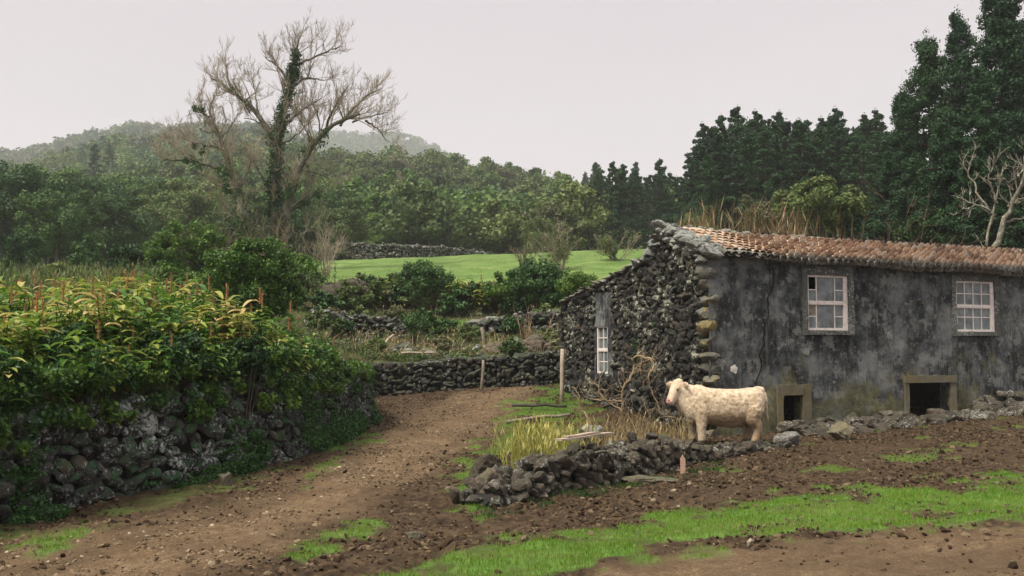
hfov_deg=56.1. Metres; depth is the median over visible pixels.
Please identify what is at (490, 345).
boulder
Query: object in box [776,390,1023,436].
rubble footing
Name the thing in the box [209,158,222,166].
broadleaf tree
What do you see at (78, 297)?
ginger plant
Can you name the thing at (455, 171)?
broadleaf tree
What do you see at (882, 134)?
conifer tree
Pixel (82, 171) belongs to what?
broadleaf tree
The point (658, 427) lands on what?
dry stalks
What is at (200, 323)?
ginger plant
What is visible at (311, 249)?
broadleaf tree
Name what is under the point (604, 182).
conifer tree
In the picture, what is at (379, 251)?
dry stone wall
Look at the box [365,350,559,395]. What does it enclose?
dry stone wall
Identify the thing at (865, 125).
conifer tree
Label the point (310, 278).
bush
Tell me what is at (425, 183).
broadleaf tree
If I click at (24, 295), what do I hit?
ginger plant
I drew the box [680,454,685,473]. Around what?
wooden stake
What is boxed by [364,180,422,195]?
broadleaf tree
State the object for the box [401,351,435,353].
fallen pole
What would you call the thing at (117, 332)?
ginger plant
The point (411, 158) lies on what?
broadleaf tree
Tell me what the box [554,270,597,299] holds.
bush
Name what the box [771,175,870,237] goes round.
bush
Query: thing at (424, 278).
bush
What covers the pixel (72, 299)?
ginger plant
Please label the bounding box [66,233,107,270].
bush
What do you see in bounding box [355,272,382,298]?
bush
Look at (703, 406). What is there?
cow
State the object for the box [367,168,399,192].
broadleaf tree
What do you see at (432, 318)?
bush
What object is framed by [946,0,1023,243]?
cryptomeria tree
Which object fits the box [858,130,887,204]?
conifer tree
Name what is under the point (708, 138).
conifer tree
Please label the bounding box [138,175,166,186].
broadleaf tree
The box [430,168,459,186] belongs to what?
broadleaf tree
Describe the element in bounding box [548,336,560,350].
bush
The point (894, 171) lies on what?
cryptomeria tree
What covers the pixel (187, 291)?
ginger plant
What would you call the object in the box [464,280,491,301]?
bush
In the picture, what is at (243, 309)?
ginger plant
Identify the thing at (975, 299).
window
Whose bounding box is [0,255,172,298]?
tall weeds
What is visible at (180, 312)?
ginger plant
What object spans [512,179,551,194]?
broadleaf tree
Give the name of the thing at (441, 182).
broadleaf tree
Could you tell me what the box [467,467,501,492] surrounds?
boulder
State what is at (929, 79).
cryptomeria tree
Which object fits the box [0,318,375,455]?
undergrowth
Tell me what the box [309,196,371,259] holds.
broadleaf tree
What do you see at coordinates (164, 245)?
bush
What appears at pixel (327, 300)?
bush
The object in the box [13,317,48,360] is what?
ginger plant
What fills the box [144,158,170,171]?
broadleaf tree
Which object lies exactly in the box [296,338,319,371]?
ginger plant
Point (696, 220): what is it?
bush
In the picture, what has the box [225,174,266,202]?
broadleaf tree
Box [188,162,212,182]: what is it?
broadleaf tree
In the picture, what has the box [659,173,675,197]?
conifer tree
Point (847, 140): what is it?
conifer tree
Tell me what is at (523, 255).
bare shrub
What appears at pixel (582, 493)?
wall foot grass
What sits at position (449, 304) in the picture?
bush
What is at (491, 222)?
broadleaf tree
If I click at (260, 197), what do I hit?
broadleaf tree
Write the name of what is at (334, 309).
bush
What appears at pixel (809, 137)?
conifer tree
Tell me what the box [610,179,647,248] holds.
conifer tree
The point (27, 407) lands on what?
fern tufts
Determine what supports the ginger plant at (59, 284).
on the ground at (992, 555)
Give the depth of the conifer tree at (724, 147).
78.26 m
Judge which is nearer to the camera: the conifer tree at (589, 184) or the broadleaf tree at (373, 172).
the conifer tree at (589, 184)
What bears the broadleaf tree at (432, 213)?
on the ground at (992, 555)
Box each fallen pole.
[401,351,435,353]
[506,413,569,423]
[512,403,566,407]
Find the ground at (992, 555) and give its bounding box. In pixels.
[0,137,1023,575]
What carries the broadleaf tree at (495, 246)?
on the ground at (992, 555)
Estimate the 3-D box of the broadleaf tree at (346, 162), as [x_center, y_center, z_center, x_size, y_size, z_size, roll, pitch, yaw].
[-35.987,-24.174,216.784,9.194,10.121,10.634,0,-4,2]
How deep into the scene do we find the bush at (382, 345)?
32.10 m
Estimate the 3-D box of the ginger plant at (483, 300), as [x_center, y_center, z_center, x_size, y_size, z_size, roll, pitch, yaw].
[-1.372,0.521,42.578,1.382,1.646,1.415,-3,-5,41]
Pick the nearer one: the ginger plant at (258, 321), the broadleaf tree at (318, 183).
the ginger plant at (258, 321)
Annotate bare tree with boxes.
[144,74,267,261]
[196,6,408,258]
[950,138,1023,246]
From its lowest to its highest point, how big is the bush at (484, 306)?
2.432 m
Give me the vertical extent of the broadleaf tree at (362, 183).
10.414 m
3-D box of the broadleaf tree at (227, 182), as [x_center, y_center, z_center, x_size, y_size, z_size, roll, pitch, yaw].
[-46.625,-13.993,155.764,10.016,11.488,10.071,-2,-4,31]
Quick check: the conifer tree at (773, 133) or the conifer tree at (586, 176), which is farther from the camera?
the conifer tree at (586, 176)
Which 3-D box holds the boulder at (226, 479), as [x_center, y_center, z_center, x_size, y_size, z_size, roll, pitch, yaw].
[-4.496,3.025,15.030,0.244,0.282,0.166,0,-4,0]
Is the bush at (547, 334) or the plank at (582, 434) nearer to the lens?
the plank at (582, 434)
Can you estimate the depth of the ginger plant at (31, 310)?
16.10 m
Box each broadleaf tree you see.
[0,160,34,244]
[0,162,75,268]
[10,164,103,263]
[11,187,107,261]
[37,231,63,264]
[62,173,128,255]
[78,167,104,176]
[87,190,160,260]
[95,171,171,207]
[111,170,139,179]
[116,162,143,173]
[132,166,155,173]
[133,193,183,253]
[136,167,167,180]
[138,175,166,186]
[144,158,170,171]
[149,166,165,173]
[153,175,188,192]
[153,191,193,222]
[154,179,233,267]
[156,167,167,176]
[157,161,187,176]
[166,163,200,180]
[181,190,231,249]
[185,186,221,246]
[186,158,213,177]
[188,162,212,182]
[188,179,198,186]
[196,177,233,202]
[203,167,243,187]
[207,188,269,250]
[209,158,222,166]
[222,151,261,165]
[223,145,260,160]
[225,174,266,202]
[232,159,256,175]
[237,183,279,239]
[240,166,265,180]
[242,162,268,177]
[252,179,300,235]
[262,164,287,178]
[266,151,293,165]
[282,171,315,184]
[284,150,310,162]
[284,158,333,177]
[290,183,345,260]
[296,174,334,254]
[298,202,334,260]
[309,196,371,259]
[312,170,329,183]
[313,177,342,186]
[318,176,370,254]
[325,149,352,164]
[332,164,357,176]
[337,169,382,190]
[337,204,350,259]
[338,157,352,166]
[339,159,367,169]
[342,177,379,193]
[352,153,373,168]
[352,190,398,241]
[361,212,407,244]
[364,155,397,176]
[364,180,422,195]
[366,168,378,179]
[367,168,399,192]
[368,182,457,245]
[376,193,422,244]
[381,185,404,198]
[383,153,417,171]
[396,170,403,179]
[401,166,434,186]
[403,170,423,179]
[407,155,425,172]
[411,148,441,173]
[414,220,453,247]
[415,160,435,177]
[416,180,435,196]
[419,156,451,177]
[422,150,452,169]
[424,169,456,198]
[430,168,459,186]
[440,207,486,250]
[441,172,458,189]
[448,152,473,173]
[451,168,470,175]
[456,171,481,186]
[460,191,492,251]
[464,162,489,173]
[467,167,499,191]
[470,181,488,194]
[472,197,524,253]
[480,156,498,173]
[481,220,521,253]
[493,177,517,191]
[494,165,527,184]
[503,164,521,180]
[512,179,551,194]
[513,173,557,193]
[515,167,548,187]
[516,185,545,196]
[516,199,571,252]
[518,209,556,253]
[540,176,550,181]
[541,179,615,250]
[543,173,573,200]
[551,170,573,182]
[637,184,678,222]
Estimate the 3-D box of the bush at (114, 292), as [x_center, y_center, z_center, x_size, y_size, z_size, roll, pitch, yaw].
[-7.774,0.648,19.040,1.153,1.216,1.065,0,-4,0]
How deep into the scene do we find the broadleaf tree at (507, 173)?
226.62 m
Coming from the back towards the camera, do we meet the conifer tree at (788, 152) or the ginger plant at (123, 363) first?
the conifer tree at (788, 152)
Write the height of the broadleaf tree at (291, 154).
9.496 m
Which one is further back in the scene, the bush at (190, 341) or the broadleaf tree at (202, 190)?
the broadleaf tree at (202, 190)
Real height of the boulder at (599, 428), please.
0.676 m
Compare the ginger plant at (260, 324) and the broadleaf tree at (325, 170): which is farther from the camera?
the broadleaf tree at (325, 170)
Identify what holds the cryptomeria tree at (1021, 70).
on the ground at (992, 555)
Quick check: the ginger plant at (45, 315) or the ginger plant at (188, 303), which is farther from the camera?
the ginger plant at (188, 303)
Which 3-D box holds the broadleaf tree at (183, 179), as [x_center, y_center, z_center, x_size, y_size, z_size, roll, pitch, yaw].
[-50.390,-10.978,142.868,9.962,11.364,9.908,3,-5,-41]
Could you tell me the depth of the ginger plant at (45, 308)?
16.31 m
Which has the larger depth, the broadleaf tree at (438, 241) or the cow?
the broadleaf tree at (438, 241)
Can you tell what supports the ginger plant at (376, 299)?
on the ground at (992, 555)
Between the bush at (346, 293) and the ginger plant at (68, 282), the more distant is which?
the bush at (346, 293)
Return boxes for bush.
[0,257,15,277]
[0,344,40,415]
[3,230,43,271]
[8,271,44,289]
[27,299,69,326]
[30,261,90,280]
[36,321,118,370]
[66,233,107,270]
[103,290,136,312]
[104,243,154,273]
[128,329,206,376]
[138,260,194,289]
[140,218,194,273]
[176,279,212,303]
[182,218,229,277]
[193,234,320,334]
[199,275,256,302]
[209,334,272,466]
[266,286,308,308]
[286,252,321,273]
[289,271,319,293]
[303,289,346,312]
[303,309,343,337]
[307,267,328,281]
[321,306,340,314]
[330,317,356,336]
[335,278,374,313]
[347,305,379,316]
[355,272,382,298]
[361,334,388,351]
[366,274,388,285]
[368,284,394,309]
[380,266,410,287]
[383,304,406,322]
[386,283,411,307]
[395,259,455,311]
[397,289,435,311]
[400,311,432,343]
[406,306,441,334]
[431,335,452,350]
[432,287,455,309]
[433,292,464,316]
[434,318,457,335]
[448,281,484,310]
[449,283,476,311]
[458,322,486,342]
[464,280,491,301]
[478,296,502,314]
[479,271,518,315]
[497,314,522,335]
[498,291,534,315]
[498,336,527,357]
[505,257,569,311]
[530,303,560,314]
[533,327,552,342]
[539,278,561,307]
[547,329,559,342]
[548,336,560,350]
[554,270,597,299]
[677,211,718,229]
[734,194,785,233]
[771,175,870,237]
[839,205,876,239]
[893,208,956,243]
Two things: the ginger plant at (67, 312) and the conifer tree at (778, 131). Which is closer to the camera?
the ginger plant at (67, 312)
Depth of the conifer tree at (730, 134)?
88.46 m
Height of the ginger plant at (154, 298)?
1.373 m
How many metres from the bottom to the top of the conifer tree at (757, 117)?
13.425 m
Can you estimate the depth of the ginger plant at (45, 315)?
16.57 m
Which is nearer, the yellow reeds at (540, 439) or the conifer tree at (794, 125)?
the yellow reeds at (540, 439)
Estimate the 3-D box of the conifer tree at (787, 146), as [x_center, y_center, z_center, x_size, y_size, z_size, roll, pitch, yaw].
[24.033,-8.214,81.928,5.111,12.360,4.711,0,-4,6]
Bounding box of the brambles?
[308,302,546,361]
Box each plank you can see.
[555,432,614,440]
[564,432,600,436]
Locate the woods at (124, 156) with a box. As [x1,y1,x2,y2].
[0,140,693,226]
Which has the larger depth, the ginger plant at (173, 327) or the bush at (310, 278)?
the bush at (310, 278)
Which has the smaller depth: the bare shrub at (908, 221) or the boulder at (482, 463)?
the boulder at (482, 463)
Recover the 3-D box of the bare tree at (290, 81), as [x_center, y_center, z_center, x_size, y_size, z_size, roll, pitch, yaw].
[-13.410,-8.243,60.060,13.690,18.606,6.616,0,-4,0]
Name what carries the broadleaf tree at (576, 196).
on the ground at (992, 555)
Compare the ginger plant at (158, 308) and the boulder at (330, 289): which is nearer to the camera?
the ginger plant at (158, 308)
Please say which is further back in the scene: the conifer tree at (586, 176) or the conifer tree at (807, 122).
the conifer tree at (586, 176)
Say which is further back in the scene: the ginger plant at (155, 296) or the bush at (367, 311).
the bush at (367, 311)
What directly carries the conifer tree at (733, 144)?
on the ground at (992, 555)
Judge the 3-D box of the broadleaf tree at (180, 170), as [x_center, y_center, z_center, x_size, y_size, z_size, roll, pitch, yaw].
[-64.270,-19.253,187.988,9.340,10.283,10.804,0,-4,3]
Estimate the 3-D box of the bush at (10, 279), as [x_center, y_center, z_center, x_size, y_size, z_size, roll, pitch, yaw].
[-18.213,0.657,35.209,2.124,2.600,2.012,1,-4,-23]
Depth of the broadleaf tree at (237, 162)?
185.41 m
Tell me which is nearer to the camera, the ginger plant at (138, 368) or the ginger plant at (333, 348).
the ginger plant at (138, 368)
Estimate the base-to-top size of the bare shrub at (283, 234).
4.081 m
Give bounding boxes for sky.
[0,0,1023,184]
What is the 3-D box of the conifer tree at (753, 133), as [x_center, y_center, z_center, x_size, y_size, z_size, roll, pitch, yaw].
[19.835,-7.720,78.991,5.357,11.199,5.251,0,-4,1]
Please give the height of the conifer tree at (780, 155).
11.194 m
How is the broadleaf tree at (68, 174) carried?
on the ground at (992, 555)
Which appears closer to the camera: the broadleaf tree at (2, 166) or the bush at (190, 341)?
the bush at (190, 341)
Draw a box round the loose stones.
[304,303,560,360]
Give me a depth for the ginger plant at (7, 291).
19.07 m
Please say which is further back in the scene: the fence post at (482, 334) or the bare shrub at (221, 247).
the bare shrub at (221, 247)
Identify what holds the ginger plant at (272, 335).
on the ground at (992, 555)
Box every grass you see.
[5,383,1023,575]
[261,302,546,365]
[319,251,639,283]
[474,457,727,518]
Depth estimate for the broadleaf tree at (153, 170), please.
218.26 m
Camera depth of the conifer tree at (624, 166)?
110.52 m
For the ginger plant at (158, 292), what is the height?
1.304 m
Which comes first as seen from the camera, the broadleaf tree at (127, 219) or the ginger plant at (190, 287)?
the ginger plant at (190, 287)
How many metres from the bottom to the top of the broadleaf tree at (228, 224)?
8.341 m
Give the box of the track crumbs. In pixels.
[0,385,992,575]
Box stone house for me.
[556,220,1023,436]
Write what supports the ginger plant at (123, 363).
on the ground at (992, 555)
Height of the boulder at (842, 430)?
0.543 m
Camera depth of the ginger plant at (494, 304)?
42.89 m
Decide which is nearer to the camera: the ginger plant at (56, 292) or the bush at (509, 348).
the ginger plant at (56, 292)
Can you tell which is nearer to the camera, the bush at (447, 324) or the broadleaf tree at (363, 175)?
the bush at (447, 324)
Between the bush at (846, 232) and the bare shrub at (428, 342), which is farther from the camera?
the bush at (846, 232)
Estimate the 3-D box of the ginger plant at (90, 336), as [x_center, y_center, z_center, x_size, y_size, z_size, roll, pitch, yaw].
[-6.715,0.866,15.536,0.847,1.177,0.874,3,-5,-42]
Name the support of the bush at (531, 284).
on the ground at (992, 555)
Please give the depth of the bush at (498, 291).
41.87 m
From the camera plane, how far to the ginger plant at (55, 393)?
13.28 m
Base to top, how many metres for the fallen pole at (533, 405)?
0.115 m
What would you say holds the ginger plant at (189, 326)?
on the ground at (992, 555)
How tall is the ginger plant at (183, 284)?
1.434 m
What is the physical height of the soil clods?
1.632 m
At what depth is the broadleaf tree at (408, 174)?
153.84 m
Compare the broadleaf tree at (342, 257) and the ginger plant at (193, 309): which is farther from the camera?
the broadleaf tree at (342, 257)
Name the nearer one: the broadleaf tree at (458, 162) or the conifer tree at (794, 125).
the conifer tree at (794, 125)
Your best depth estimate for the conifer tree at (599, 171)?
167.41 m
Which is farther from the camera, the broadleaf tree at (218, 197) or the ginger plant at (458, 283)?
the broadleaf tree at (218, 197)
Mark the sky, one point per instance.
(565, 86)
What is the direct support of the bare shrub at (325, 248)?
on the ground at (992, 555)
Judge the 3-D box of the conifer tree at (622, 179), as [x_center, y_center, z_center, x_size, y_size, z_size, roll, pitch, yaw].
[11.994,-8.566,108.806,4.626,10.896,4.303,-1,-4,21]
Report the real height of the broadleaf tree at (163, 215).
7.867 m
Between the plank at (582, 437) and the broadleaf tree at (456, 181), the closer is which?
the plank at (582, 437)
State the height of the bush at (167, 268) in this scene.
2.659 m
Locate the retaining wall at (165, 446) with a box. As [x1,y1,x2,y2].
[0,359,374,523]
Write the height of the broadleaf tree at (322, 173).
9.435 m
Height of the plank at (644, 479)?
0.183 m
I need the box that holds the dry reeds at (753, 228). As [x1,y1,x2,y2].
[677,196,872,237]
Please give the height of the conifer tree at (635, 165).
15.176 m
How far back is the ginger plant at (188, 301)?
20.00 m
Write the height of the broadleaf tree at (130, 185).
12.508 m
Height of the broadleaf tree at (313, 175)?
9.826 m
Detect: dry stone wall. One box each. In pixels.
[309,309,412,337]
[350,242,493,259]
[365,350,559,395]
[449,431,782,507]
[467,309,559,334]
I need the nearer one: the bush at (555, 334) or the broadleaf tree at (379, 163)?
the bush at (555, 334)
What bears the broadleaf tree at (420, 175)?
on the ground at (992, 555)
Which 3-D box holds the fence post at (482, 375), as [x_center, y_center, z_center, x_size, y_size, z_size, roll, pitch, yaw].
[-0.913,2.815,29.483,0.148,1.205,0.099,0,-4,0]
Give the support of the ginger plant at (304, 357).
on the retaining wall at (165, 446)
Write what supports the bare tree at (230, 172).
on the ground at (992, 555)
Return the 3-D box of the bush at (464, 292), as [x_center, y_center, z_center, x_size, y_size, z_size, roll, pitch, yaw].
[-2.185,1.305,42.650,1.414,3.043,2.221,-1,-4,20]
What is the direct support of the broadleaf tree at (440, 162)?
on the ground at (992, 555)
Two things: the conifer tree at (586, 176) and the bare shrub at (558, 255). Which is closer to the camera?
the bare shrub at (558, 255)
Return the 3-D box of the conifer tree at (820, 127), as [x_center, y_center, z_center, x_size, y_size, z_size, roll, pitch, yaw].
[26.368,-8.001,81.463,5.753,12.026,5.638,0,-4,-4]
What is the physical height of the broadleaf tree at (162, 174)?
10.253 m
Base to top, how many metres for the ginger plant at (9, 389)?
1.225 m
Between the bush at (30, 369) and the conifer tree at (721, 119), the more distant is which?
the conifer tree at (721, 119)
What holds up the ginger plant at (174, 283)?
on the ground at (992, 555)
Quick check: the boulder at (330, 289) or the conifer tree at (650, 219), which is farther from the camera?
the conifer tree at (650, 219)
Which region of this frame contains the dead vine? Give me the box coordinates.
[567,345,674,440]
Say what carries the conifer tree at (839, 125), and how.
on the ground at (992, 555)
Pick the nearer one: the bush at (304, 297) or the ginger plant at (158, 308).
the ginger plant at (158, 308)
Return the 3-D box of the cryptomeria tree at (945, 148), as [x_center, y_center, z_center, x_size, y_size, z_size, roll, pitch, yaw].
[18.152,-2.787,39.985,6.871,10.017,7.240,-1,-4,10]
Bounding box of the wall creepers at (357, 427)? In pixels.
[0,358,382,525]
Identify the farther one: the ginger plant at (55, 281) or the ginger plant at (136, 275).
the ginger plant at (136, 275)
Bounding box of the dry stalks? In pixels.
[576,409,696,445]
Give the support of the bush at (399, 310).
on the ground at (992, 555)
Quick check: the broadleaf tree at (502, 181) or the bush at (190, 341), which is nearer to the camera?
the bush at (190, 341)
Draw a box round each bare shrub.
[165,225,240,271]
[229,208,321,257]
[298,212,349,276]
[413,335,453,348]
[508,232,536,262]
[514,303,552,341]
[522,216,585,269]
[589,225,646,260]
[863,179,984,244]
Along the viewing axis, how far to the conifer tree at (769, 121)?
90.32 m
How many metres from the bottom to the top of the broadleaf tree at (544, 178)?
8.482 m
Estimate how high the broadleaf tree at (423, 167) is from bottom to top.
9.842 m
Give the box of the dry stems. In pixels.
[311,300,558,358]
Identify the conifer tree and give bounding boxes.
[83,143,102,178]
[101,142,116,173]
[399,163,405,174]
[528,167,536,179]
[580,177,586,189]
[581,171,589,183]
[582,178,594,248]
[584,174,614,249]
[589,163,602,180]
[592,165,605,185]
[597,161,632,247]
[597,180,633,247]
[599,178,611,248]
[605,165,636,246]
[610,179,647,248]
[614,162,639,246]
[626,171,643,248]
[630,162,642,179]
[630,170,648,248]
[636,186,648,206]
[637,175,665,247]
[638,174,667,244]
[640,176,650,200]
[644,158,671,235]
[654,142,707,222]
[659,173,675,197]
[664,175,683,223]
[672,156,698,220]
[673,171,691,213]
[674,121,708,222]
[680,128,720,215]
[682,137,743,229]
[687,154,734,229]
[694,132,736,230]
[699,113,737,221]
[719,132,781,232]
[720,136,743,228]
[725,129,764,229]
[726,106,747,137]
[726,127,735,181]
[728,123,744,173]
[736,127,790,234]
[737,111,776,227]
[739,136,794,232]
[743,125,793,193]
[743,126,783,231]
[759,118,781,168]
[771,109,794,152]
[771,121,789,182]
[777,141,825,231]
[778,120,818,233]
[779,119,806,182]
[780,118,795,164]
[788,119,809,144]
[795,134,819,233]
[797,129,853,237]
[804,116,857,237]
[804,118,811,136]
[808,117,844,183]
[813,126,838,175]
[820,131,880,239]
[826,113,838,133]
[829,108,857,163]
[832,127,865,238]
[835,122,856,183]
[835,133,870,236]
[841,112,882,184]
[850,125,871,137]
[857,138,891,218]
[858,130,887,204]
[865,110,887,135]
[877,128,887,158]
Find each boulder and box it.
[218,472,233,485]
[312,278,370,310]
[404,531,424,539]
[467,316,495,326]
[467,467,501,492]
[468,453,502,476]
[482,341,502,353]
[515,333,545,352]
[544,343,552,351]
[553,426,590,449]
[581,424,606,445]
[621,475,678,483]
[773,431,800,447]
[826,421,855,440]
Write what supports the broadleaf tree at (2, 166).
on the ground at (992, 555)
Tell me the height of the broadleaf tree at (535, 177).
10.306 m
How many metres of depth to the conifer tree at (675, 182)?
109.31 m
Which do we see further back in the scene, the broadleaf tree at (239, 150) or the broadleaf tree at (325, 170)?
the broadleaf tree at (239, 150)
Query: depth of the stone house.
24.62 m
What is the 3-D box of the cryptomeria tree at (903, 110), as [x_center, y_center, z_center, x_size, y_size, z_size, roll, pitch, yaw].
[19.198,-4.587,47.261,5.052,11.960,5.879,-1,-4,17]
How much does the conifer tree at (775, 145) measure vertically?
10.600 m
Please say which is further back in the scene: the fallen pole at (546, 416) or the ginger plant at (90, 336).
the fallen pole at (546, 416)
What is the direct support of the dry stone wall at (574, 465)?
on the ground at (992, 555)
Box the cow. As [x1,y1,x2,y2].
[666,378,768,443]
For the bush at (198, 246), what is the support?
on the ground at (992, 555)
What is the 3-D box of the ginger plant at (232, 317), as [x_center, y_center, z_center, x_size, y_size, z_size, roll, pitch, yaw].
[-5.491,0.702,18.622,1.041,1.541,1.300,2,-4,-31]
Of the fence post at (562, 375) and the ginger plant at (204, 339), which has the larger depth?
the fence post at (562, 375)
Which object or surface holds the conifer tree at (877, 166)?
on the ground at (992, 555)
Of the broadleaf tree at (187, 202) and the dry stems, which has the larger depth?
the broadleaf tree at (187, 202)
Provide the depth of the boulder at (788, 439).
20.35 m
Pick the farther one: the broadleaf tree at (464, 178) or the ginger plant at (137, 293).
the broadleaf tree at (464, 178)
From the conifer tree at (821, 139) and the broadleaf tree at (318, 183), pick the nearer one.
the conifer tree at (821, 139)
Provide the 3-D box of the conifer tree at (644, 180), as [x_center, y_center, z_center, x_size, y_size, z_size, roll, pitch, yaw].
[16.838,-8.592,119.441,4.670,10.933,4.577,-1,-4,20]
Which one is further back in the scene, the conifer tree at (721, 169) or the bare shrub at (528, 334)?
the conifer tree at (721, 169)
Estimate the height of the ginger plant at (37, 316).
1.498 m
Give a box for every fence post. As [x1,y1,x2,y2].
[480,327,485,347]
[480,360,484,390]
[560,349,563,401]
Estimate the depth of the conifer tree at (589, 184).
121.23 m
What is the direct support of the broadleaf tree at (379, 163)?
on the ground at (992, 555)
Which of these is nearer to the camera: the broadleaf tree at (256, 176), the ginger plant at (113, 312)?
the ginger plant at (113, 312)
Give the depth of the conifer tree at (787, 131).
90.15 m
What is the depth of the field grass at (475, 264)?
60.45 m
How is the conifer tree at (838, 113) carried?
on the ground at (992, 555)
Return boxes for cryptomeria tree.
[848,158,907,240]
[855,81,928,240]
[859,26,964,239]
[865,147,938,242]
[898,104,995,245]
[921,4,997,165]
[930,142,1023,248]
[942,57,1021,241]
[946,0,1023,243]
[975,16,1023,240]
[982,104,1023,248]
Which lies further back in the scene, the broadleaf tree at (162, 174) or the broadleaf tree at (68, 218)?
the broadleaf tree at (162, 174)
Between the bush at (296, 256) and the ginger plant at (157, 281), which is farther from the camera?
the bush at (296, 256)
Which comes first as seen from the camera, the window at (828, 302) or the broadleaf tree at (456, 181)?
the window at (828, 302)
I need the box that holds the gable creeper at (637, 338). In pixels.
[630,320,654,360]
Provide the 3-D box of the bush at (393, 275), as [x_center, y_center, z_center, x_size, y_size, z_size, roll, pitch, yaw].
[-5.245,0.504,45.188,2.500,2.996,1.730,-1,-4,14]
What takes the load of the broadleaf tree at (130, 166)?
on the ground at (992, 555)
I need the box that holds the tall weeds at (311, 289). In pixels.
[11,257,337,305]
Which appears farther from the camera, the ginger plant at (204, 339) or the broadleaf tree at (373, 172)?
the broadleaf tree at (373, 172)
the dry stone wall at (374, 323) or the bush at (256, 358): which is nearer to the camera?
the bush at (256, 358)
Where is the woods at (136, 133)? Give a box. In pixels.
[0,119,468,171]
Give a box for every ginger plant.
[0,274,25,300]
[0,282,40,333]
[0,285,24,318]
[0,285,51,317]
[0,286,34,306]
[0,288,27,307]
[0,303,38,353]
[0,312,31,363]
[0,314,50,353]
[0,319,51,358]
[0,323,18,341]
[0,351,31,423]
[1,296,60,353]
[4,291,61,365]
[11,290,50,308]
[13,315,58,354]
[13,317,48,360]
[18,300,59,353]
[23,270,47,298]
[30,297,99,353]
[34,281,83,325]
[34,291,71,306]
[36,319,111,410]
[39,289,112,333]
[40,301,106,336]
[41,278,85,295]
[41,371,82,408]
[42,287,81,306]
[44,286,88,309]
[46,273,69,293]
[46,279,147,356]
[47,277,78,293]
[52,277,107,331]
[52,293,97,339]
[53,285,95,304]
[55,282,89,297]
[63,296,103,304]
[64,275,100,290]
[67,282,121,306]
[72,304,126,348]
[76,347,131,405]
[84,276,99,288]
[89,302,147,353]
[93,273,138,295]
[93,286,168,352]
[103,268,132,287]
[105,277,154,301]
[109,345,136,396]
[110,344,155,397]
[114,270,156,290]
[115,272,183,336]
[115,326,149,365]
[116,270,169,302]
[116,278,158,291]
[120,276,163,334]
[129,298,169,341]
[132,332,180,397]
[133,288,183,326]
[134,283,176,312]
[135,315,183,348]
[140,299,181,336]
[141,285,172,303]
[142,300,191,336]
[151,305,217,348]
[154,299,204,328]
[159,278,209,303]
[160,275,219,308]
[160,282,204,320]
[162,277,198,292]
[163,290,204,312]
[168,281,197,299]
[170,307,228,348]
[172,282,238,340]
[181,299,218,329]
[182,290,252,343]
[182,308,222,342]
[196,326,227,385]
[197,333,233,382]
[200,292,275,342]
[207,284,249,343]
[208,284,257,343]
[233,288,284,343]
[234,304,276,342]
[257,300,301,343]
[262,318,300,373]
[266,348,287,377]
[269,329,297,341]
[295,345,312,373]
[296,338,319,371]
[303,332,328,360]
[322,337,341,378]
[370,275,392,308]
[378,278,396,307]
[446,277,477,311]
[458,282,480,314]
[471,280,494,314]
[489,285,505,308]
[503,294,519,315]
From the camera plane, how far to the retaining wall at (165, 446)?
14.69 m
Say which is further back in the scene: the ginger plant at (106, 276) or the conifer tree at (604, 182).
the conifer tree at (604, 182)
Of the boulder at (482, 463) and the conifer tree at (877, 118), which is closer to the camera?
the boulder at (482, 463)
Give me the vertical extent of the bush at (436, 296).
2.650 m
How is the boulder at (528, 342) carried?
on the ground at (992, 555)
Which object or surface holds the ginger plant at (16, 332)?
on the ground at (992, 555)
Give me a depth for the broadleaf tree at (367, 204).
110.22 m
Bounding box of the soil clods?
[0,383,1023,575]
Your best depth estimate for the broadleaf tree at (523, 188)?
184.61 m
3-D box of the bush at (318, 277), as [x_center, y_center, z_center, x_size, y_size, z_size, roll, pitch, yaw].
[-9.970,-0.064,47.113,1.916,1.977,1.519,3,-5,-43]
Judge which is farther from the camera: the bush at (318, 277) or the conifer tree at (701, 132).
the conifer tree at (701, 132)
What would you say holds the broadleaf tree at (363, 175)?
on the ground at (992, 555)
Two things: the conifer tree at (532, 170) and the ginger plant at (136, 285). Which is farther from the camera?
the conifer tree at (532, 170)
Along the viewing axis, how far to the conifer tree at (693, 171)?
89.47 m
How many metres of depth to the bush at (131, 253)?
42.51 m
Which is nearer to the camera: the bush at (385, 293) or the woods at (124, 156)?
the bush at (385, 293)
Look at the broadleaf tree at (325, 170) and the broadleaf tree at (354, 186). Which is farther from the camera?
the broadleaf tree at (325, 170)
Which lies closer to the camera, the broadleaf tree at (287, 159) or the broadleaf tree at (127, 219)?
the broadleaf tree at (127, 219)
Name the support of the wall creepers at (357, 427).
attached to the retaining wall at (165, 446)
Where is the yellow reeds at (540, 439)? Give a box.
[478,410,597,471]
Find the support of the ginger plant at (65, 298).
on the ground at (992, 555)
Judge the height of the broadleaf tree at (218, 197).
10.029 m
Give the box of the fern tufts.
[0,373,232,412]
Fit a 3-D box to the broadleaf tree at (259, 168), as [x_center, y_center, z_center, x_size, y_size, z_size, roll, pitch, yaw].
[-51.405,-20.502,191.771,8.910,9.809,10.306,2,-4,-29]
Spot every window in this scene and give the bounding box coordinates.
[597,326,607,373]
[808,275,847,330]
[956,281,994,331]
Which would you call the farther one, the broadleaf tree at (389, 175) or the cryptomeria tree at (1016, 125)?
the broadleaf tree at (389, 175)
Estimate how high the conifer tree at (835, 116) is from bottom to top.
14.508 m
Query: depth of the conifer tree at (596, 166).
186.56 m
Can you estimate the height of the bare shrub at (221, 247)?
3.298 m
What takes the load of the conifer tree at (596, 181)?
on the ground at (992, 555)
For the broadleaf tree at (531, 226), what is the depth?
103.74 m

